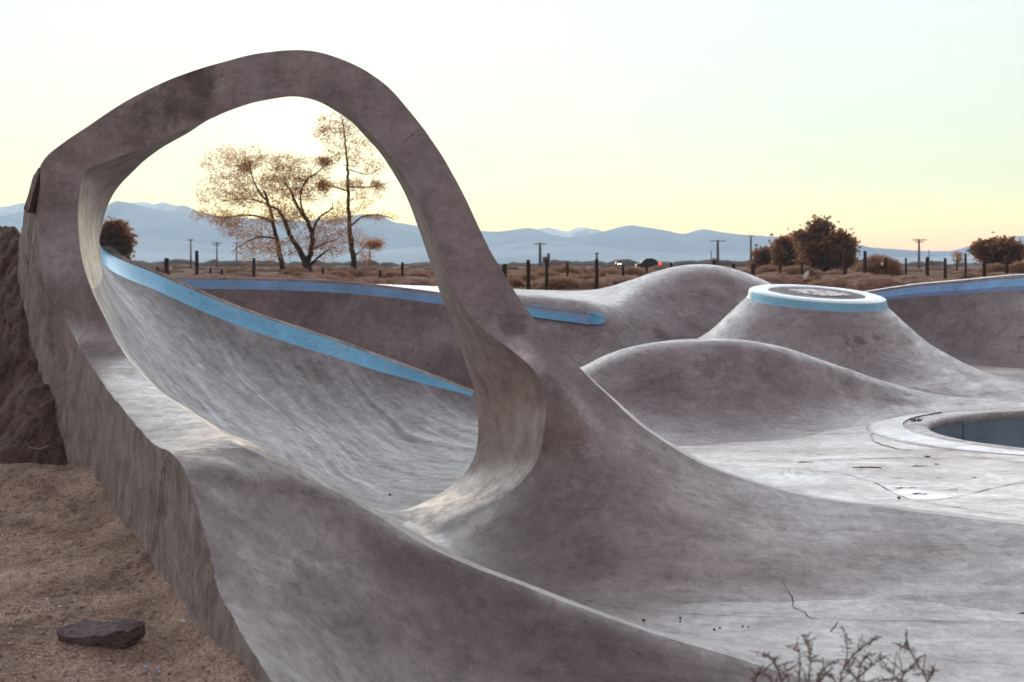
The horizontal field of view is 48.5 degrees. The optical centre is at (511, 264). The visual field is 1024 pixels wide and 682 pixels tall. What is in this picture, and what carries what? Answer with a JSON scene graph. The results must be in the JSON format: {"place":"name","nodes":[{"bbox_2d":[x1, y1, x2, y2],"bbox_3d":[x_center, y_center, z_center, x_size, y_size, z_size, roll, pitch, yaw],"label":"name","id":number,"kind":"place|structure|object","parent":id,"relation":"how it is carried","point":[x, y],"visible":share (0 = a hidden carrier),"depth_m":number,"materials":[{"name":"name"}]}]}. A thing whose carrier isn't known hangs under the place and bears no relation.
{"place":"outdoors","nodes":[
{"label":"outdoors","id":0,"kind":"place"},
{"bbox_2d":[0,226,68,465],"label":"earth bank","id":1,"kind":"structure","parent":0,"point":[25,393],"depth_m":9.44,"materials":[{"name":"brown soil"}]},
{"bbox_2d":[0,463,260,681],"bbox_3d":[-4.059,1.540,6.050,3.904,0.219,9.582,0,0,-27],"label":"dirt ground","id":2,"kind":"structure","parent":0,"point":[96,525],"depth_m":5.58,"materials":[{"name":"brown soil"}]},
{"bbox_2d":[56,618,145,648],"bbox_3d":[-1.745,1.562,4.827,0.352,0.090,0.178,0,8,3],"label":"rock","id":3,"kind":"object","parent":2,"relation":"on","point":[118,633],"visible":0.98,"depth_m":4.78,"materials":[{"name":"stone"}]},
{"bbox_2d":[0,202,602,236],"bbox_3d":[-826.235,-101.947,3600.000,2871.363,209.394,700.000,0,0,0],"label":"snowy mountains","id":4,"kind":"structure","parent":0,"point":[184,210],"depth_m":3736.53,"materials":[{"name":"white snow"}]},
{"bbox_2d":[0,201,1023,256],"bbox_3d":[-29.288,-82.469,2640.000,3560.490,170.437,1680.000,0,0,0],"label":"mountains","id":5,"kind":"structure","parent":0,"point":[147,223],"depth_m":2734.27,"materials":[{"name":"blue stone"}]},
{"bbox_2d":[0,0,1023,250],"label":"sky","id":6,"kind":"structure","parent":0,"point":[897,122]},
{"bbox_2d":[149,265,981,290],"bbox_3d":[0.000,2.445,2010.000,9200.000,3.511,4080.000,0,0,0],"label":"ground","id":7,"kind":"structure","parent":0,"point":[938,273],"depth_m":104.83,"materials":[{"name":"brown soil"}]},
{"bbox_2d":[99,216,137,260],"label":"bushy tree","id":8,"kind":"object","parent":7,"relation":"on","point":[118,235],"visible":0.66,"depth_m":79.48,"materials":[{"name":"brown plant"}]},
{"bbox_2d":[164,258,168,274],"bbox_3d":[-16.032,0.246,52.802,0.238,1.108,0.235,0,0,0],"label":"fence post","id":9,"kind":"object","parent":7,"relation":"on","point":[166,265],"visible":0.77,"depth_m":52.72,"materials":[{"name":"brown wood"}]},
{"bbox_2d":[187,238,191,268],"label":"utility pole","id":10,"kind":"object","parent":7,"relation":"on","point":[190,254],"visible":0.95,"depth_m":189.89,"materials":[{"name":"brown wood"}]},
{"bbox_2d":[195,250,198,274],"bbox_3d":[-14.624,0.073,52.799,0.169,1.453,0.165,0,0,-28],"label":"fence post","id":11,"kind":"object","parent":7,"relation":"on","point":[196,263],"visible":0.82,"depth_m":52.73,"materials":[{"name":"brown wood"}]},
{"bbox_2d":[212,242,219,266],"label":"utility pole","id":12,"kind":"object","parent":7,"relation":"on","point":[216,245],"visible":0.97,"depth_m":209.89,"materials":[{"name":"brown wood"}]},
{"bbox_2d":[183,143,304,270],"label":"sparse tree","id":13,"kind":"object","parent":7,"relation":"on","point":[244,169],"visible":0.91,"depth_m":69.74,"materials":[{"name":"brown plant"}]},
{"bbox_2d":[252,258,255,276],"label":"fence post","id":14,"kind":"object","parent":7,"relation":"on","point":[253,267],"visible":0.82,"depth_m":52.74,"materials":[{"name":"brown wood"}]},
{"bbox_2d":[289,271,307,275],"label":"dry bush","id":15,"kind":"object","parent":7,"relation":"on","point":[296,273],"visible":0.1,"depth_m":49.76,"materials":[{"name":"plant"}]},
{"bbox_2d":[252,150,352,271],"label":"sparse tree","id":16,"kind":"object","parent":7,"relation":"on","point":[304,258],"visible":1,"depth_m":67.83,"materials":[{"name":"brown plant"}]},
{"bbox_2d":[324,270,355,278],"bbox_3d":[-7.438,0.521,48.001,2.045,0.650,1.909,0,0,22],"label":"dry bush","id":17,"kind":"object","parent":7,"relation":"on","point":[340,273],"visible":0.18,"depth_m":47.77,"materials":[{"name":"plant"}]},
{"bbox_2d":[308,112,400,268],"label":"sparse tree","id":18,"kind":"object","parent":7,"relation":"on","point":[372,243],"visible":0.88,"depth_m":69.90,"materials":[{"name":"brown plant"}]},
{"bbox_2d":[173,277,604,389],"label":"curved bowl wall","id":19,"kind":"structure","parent":7,"relation":"on","point":[411,325],"depth_m":21.30,"materials":[{"name":"concrete"}]},
{"bbox_2d":[374,270,405,278],"bbox_3d":[-5.055,0.532,48.011,1.953,0.627,1.890,0,0,37],"label":"dry bush","id":20,"kind":"object","parent":7,"relation":"on","point":[391,274],"visible":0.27,"depth_m":47.63,"materials":[{"name":"plant"}]},
{"bbox_2d":[401,262,403,275],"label":"fence post","id":21,"kind":"object","parent":7,"relation":"on","point":[402,268],"visible":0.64,"depth_m":39.15,"materials":[{"name":"brown wood"}]},
{"bbox_2d":[406,271,432,277],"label":"dry bush","id":22,"kind":"object","parent":7,"relation":"on","point":[418,274],"visible":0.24,"depth_m":45.76,"materials":[{"name":"plant"}]},
{"bbox_2d":[502,263,506,277],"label":"fence post","id":23,"kind":"object","parent":7,"relation":"on","point":[504,267],"visible":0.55,"depth_m":30.09,"materials":[{"name":"brown wood"}]},
{"bbox_2d":[508,277,525,286],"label":"dry bush","id":24,"kind":"object","parent":7,"relation":"on","point":[515,282],"visible":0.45,"depth_m":35.77,"materials":[{"name":"plant"}]},
{"bbox_2d":[513,273,540,281],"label":"dry bush","id":25,"kind":"object","parent":7,"relation":"on","point":[523,277],"visible":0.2,"depth_m":39.75,"materials":[{"name":"plant"}]},
{"bbox_2d":[526,259,530,289],"bbox_3d":[0.393,0.339,27.197,0.108,0.922,0.107,0,0,0],"label":"fence post","id":26,"kind":"object","parent":7,"relation":"on","point":[528,279],"visible":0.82,"depth_m":27.16,"materials":[{"name":"brown wood"}]},
{"bbox_2d":[534,242,545,266],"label":"utility pole","id":27,"kind":"object","parent":7,"relation":"on","point":[540,260],"visible":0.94,"depth_m":169.82,"materials":[{"name":"brown wood"}]},
{"bbox_2d":[542,253,549,267],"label":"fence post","id":28,"kind":"object","parent":7,"relation":"on","point":[547,257],"visible":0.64,"depth_m":169.77,"materials":[{"name":"grey wood"}]},
{"bbox_2d":[545,259,547,289],"bbox_3d":[0.954,0.326,31.344,0.099,0.949,0.104,0,0,-36],"label":"fence post","id":29,"kind":"object","parent":7,"relation":"on","point":[546,274],"visible":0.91,"depth_m":31.30,"materials":[{"name":"brown wood"}]},
{"bbox_2d":[533,269,563,277],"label":"dry bush","id":30,"kind":"object","parent":7,"relation":"on","point":[542,273],"visible":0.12,"depth_m":41.74,"materials":[{"name":"plant"}]},
{"bbox_2d":[135,258,981,266],"bbox_3d":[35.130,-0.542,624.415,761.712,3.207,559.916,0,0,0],"label":"distant scrub","id":31,"kind":"object","parent":7,"relation":"on","point":[212,263],"visible":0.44,"depth_m":381.71,"materials":[{"name":"brown plant"}]},
{"bbox_2d":[533,275,586,289],"bbox_3d":[1.500,0.577,34.018,1.770,0.524,1.759,0,0,0],"label":"dry bush","id":32,"kind":"object","parent":7,"relation":"on","point":[564,282],"visible":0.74,"depth_m":33.58,"materials":[{"name":"plant"}]},
{"bbox_2d":[548,264,584,274],"bbox_3d":[2.337,0.400,49.988,2.115,0.937,2.047,0,0,31],"label":"dry bush","id":33,"kind":"object","parent":7,"relation":"on","point":[560,269],"visible":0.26,"depth_m":49.62,"materials":[{"name":"plant"}]},
{"bbox_2d":[566,262,568,276],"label":"fence post","id":34,"kind":"object","parent":7,"relation":"on","point":[567,268],"visible":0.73,"depth_m":46.07,"materials":[{"name":"brown wood"}]},
{"bbox_2d":[147,264,1020,289],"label":"field brush","id":35,"kind":"object","parent":7,"relation":"on","point":[848,280],"visible":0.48,"depth_m":42.96,"materials":[{"name":"plant"}]},
{"bbox_2d":[575,274,594,278],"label":"dry bush","id":36,"kind":"object","parent":7,"relation":"on","point":[587,276],"visible":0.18,"depth_m":41.78,"materials":[{"name":"plant"}]},
{"bbox_2d":[577,267,594,274],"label":"dry bush","id":37,"kind":"object","parent":7,"relation":"on","point":[585,271],"visible":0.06,"depth_m":55.76,"materials":[{"name":"plant"}]},
{"bbox_2d":[595,259,598,288],"bbox_3d":[2.248,0.319,30.138,0.115,0.963,0.107,0,0,0],"label":"fence post","id":38,"kind":"object","parent":7,"relation":"on","point":[596,275],"visible":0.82,"depth_m":30.10,"materials":[{"name":"brown wood"}]},
{"bbox_2d":[599,268,626,276],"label":"dry bush","id":39,"kind":"object","parent":7,"relation":"on","point":[603,272],"visible":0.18,"depth_m":47.66,"materials":[{"name":"plant"}]},
{"bbox_2d":[614,261,622,265],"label":"approaching car","id":40,"kind":"object","parent":7,"relation":"on","point":[618,263],"visible":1,"depth_m":260.00,"materials":[{"name":"paint"}]},
{"bbox_2d":[620,266,645,276],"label":"dry bush","id":41,"kind":"object","parent":7,"relation":"on","point":[632,271],"visible":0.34,"depth_m":51.63,"materials":[{"name":"plant"}]},
{"bbox_2d":[645,259,647,273],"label":"fence post","id":42,"kind":"object","parent":7,"relation":"on","point":[646,268],"visible":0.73,"depth_m":52.75,"materials":[{"name":"brown wood"}]},
{"bbox_2d":[635,258,661,267],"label":"parked car","id":43,"kind":"object","parent":7,"relation":"on","point":[651,262],"visible":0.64,"depth_m":149.14,"materials":[{"name":"paint"}]},
{"bbox_2d":[716,239,725,265],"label":"utility pole","id":44,"kind":"object","parent":7,"relation":"on","point":[717,257],"visible":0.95,"depth_m":179.83,"materials":[{"name":"brown wood"}]},
{"bbox_2d":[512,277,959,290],"bbox_3d":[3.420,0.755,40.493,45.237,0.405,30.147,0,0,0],"label":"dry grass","id":45,"kind":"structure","parent":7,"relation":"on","point":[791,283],"depth_m":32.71,"materials":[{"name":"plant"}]},
{"bbox_2d":[750,234,754,257],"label":"utility pole","id":46,"kind":"object","parent":7,"relation":"on","point":[751,244],"visible":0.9,"depth_m":199.87,"materials":[{"name":"brown wood"}]},
{"bbox_2d":[751,264,754,275],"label":"fence post","id":47,"kind":"object","parent":7,"relation":"on","point":[753,269],"visible":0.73,"depth_m":52.16,"materials":[{"name":"brown wood"}]},
{"bbox_2d":[742,244,773,268],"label":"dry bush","id":48,"kind":"object","parent":7,"relation":"on","point":[761,255],"visible":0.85,"depth_m":104.41,"materials":[{"name":"brown plant"}]},
{"bbox_2d":[755,263,782,274],"bbox_3d":[13.189,0.397,58.010,2.218,0.940,2.376,0,0,-25],"label":"dry bush","id":49,"kind":"object","parent":7,"relation":"on","point":[767,268],"visible":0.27,"depth_m":57.66,"materials":[{"name":"plant"}]},
{"bbox_2d":[768,233,798,266],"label":"bushy tree","id":50,"kind":"object","parent":7,"relation":"on","point":[782,250],"visible":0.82,"depth_m":99.28,"materials":[{"name":"brown plant"}]},
{"bbox_2d":[775,264,821,279],"bbox_3d":[13.812,0.414,55.007,2.668,0.905,2.684,0,0,-40],"label":"dry bush","id":51,"kind":"object","parent":7,"relation":"on","point":[793,270],"visible":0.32,"depth_m":54.48,"materials":[{"name":"plant"}]},
{"bbox_2d":[788,214,861,271],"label":"bushy tree","id":52,"kind":"object","parent":7,"relation":"on","point":[817,249],"visible":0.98,"depth_m":94.09,"materials":[{"name":"brown plant"}]},
{"bbox_2d":[843,253,846,274],"bbox_3d":[15.454,0.125,52.801,0.174,1.351,0.170,0,0,0],"label":"fence post","id":53,"kind":"object","parent":7,"relation":"on","point":[844,263],"visible":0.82,"depth_m":52.74,"materials":[{"name":"brown wood"}]},
{"bbox_2d":[863,251,866,272],"bbox_3d":[16.383,0.087,52.800,0.174,1.427,0.172,0,0,0],"label":"fence post","id":54,"kind":"object","parent":7,"relation":"on","point":[864,261],"visible":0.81,"depth_m":52.74,"materials":[{"name":"brown wood"}]},
{"bbox_2d":[852,254,904,276],"bbox_3d":[19.978,0.114,61.997,2.929,1.605,3.027,0,0,-9],"label":"dry bush","id":55,"kind":"object","parent":7,"relation":"on","point":[875,267],"visible":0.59,"depth_m":61.29,"materials":[{"name":"plant"}]},
{"bbox_2d":[884,257,886,274],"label":"fence post","id":56,"kind":"object","parent":7,"relation":"on","point":[885,272],"visible":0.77,"depth_m":52.75,"materials":[{"name":"brown wood"}]},
{"bbox_2d":[905,258,906,274],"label":"fence post","id":57,"kind":"object","parent":7,"relation":"on","point":[905,266],"visible":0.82,"depth_m":52.76,"materials":[{"name":"brown wood"}]},
{"bbox_2d":[913,238,925,268],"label":"utility pole","id":58,"kind":"object","parent":7,"relation":"on","point":[919,251],"visible":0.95,"depth_m":189.83,"materials":[{"name":"brown wood"}]},
{"bbox_2d":[925,257,928,275],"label":"fence post","id":59,"kind":"object","parent":7,"relation":"on","point":[927,266],"visible":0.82,"depth_m":52.74,"materials":[{"name":"brown wood"}]},
{"bbox_2d":[943,258,946,279],"bbox_3d":[20.107,0.243,52.800,0.151,1.115,0.153,0,0,0],"label":"fence post","id":60,"kind":"object","parent":7,"relation":"on","point":[945,269],"visible":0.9,"depth_m":52.75,"materials":[{"name":"brown wood"}]},
{"bbox_2d":[951,250,964,270],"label":"bare shrub","id":61,"kind":"object","parent":7,"relation":"on","point":[957,260],"visible":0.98,"depth_m":79.91,"materials":[{"name":"brown plant"}]},
{"bbox_2d":[964,253,966,278],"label":"fence post","id":62,"kind":"object","parent":7,"relation":"on","point":[965,270],"visible":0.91,"depth_m":52.76,"materials":[{"name":"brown wood"}]},
{"bbox_2d":[982,258,985,276],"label":"fence post","id":63,"kind":"object","parent":7,"relation":"on","point":[984,267],"visible":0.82,"depth_m":52.73,"materials":[{"name":"brown wood"}]},
{"bbox_2d":[966,232,1023,264],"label":"bushy tree","id":64,"kind":"object","parent":7,"relation":"on","point":[993,250],"visible":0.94,"depth_m":93.92,"materials":[{"name":"brown plant"}]},
{"bbox_2d":[977,262,1016,273],"bbox_3d":[25.590,0.350,59.988,2.458,1.047,2.294,0,0,-22],"label":"dry bush","id":65,"kind":"object","parent":7,"relation":"on","point":[994,267],"visible":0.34,"depth_m":59.54,"materials":[{"name":"plant"}]},
{"bbox_2d":[1004,261,1008,273],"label":"fence post","id":66,"kind":"object","parent":7,"relation":"on","point":[1006,263],"visible":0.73,"depth_m":52.73,"materials":[{"name":"brown wood"}]},
{"bbox_2d":[1009,260,1023,273],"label":"dry bush","id":67,"kind":"object","parent":7,"relation":"on","point":[1018,266],"visible":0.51,"depth_m":59.59,"materials":[{"name":"plant"}]},
{"bbox_2d":[130,238,1023,264],"bbox_3d":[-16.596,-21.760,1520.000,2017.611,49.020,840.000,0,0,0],"label":"foothills","id":68,"kind":"structure","parent":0,"point":[152,250],"depth_m":1513.27,"materials":[{"name":"blue stone"}]},
{"bbox_2d":[363,507,1023,681],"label":"floor","id":69,"kind":"structure","parent":0,"point":[961,644],"depth_m":6.62,"materials":[{"name":"concrete"}]},
{"bbox_2d":[168,447,821,681],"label":"concrete ramp","id":70,"kind":"structure","parent":69,"relation":"on","point":[279,572],"depth_m":5.48,"materials":[{"name":"grey concrete"}]},
{"bbox_2d":[677,366,1023,521],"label":"skatepark floor","id":71,"kind":"structure","parent":0,"point":[860,464],"depth_m":10.47,"materials":[{"name":"concrete"}]},
{"bbox_2d":[89,245,477,523],"bbox_3d":[-2.160,1.103,10.895,4.479,2.602,9.720,0,0,9],"label":"concrete ramp","id":72,"kind":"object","parent":71,"relation":"on","point":[363,427],"visible":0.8,"depth_m":12.02,"materials":[{"name":"concrete"}]},
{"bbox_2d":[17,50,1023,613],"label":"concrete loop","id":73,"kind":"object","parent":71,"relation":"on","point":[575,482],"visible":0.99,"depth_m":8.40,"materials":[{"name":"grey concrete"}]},
{"bbox_2d":[514,264,770,367],"bbox_3d":[3.288,0.958,23.343,8.003,1.919,8.912,0,0,0],"label":"concrete mound","id":74,"kind":"object","parent":71,"relation":"on","point":[695,301],"visible":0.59,"depth_m":21.44,"materials":[{"name":"grey concrete"}]},
{"bbox_2d":[581,338,1021,445],"bbox_3d":[4.681,1.469,14.499,10.649,1.087,5.283,0,0,-12],"label":"concrete mound","id":75,"kind":"object","parent":71,"relation":"on","point":[692,392],"visible":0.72,"depth_m":13.71,"materials":[{"name":"grey concrete"}]},
{"bbox_2d":[698,284,1023,402],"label":"concrete volcano","id":76,"kind":"structure","parent":71,"relation":"on","point":[869,334],"depth_m":16.87,"materials":[{"name":"grey concrete"}]},
{"bbox_2d":[864,274,1023,368],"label":"curved bowl wall","id":77,"kind":"structure","parent":71,"relation":"on","point":[975,321],"depth_m":22.76,"materials":[{"name":"concrete"}]},
{"bbox_2d":[866,407,1023,455],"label":"empty pool","id":78,"kind":"structure","parent":71,"relation":"in","point":[995,430],"depth_m":14.03,"materials":[{"name":"concrete"}]},
{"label":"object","id":79,"kind":"structure","parent":0,"visible":0},
{"bbox_2d":[748,626,938,681],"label":"twiggy plant","id":80,"kind":"object","parent":79,"relation":"on","point":[866,656],"visible":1,"depth_m":2.71,"materials":[{"name":"brown plant"}]}
]}

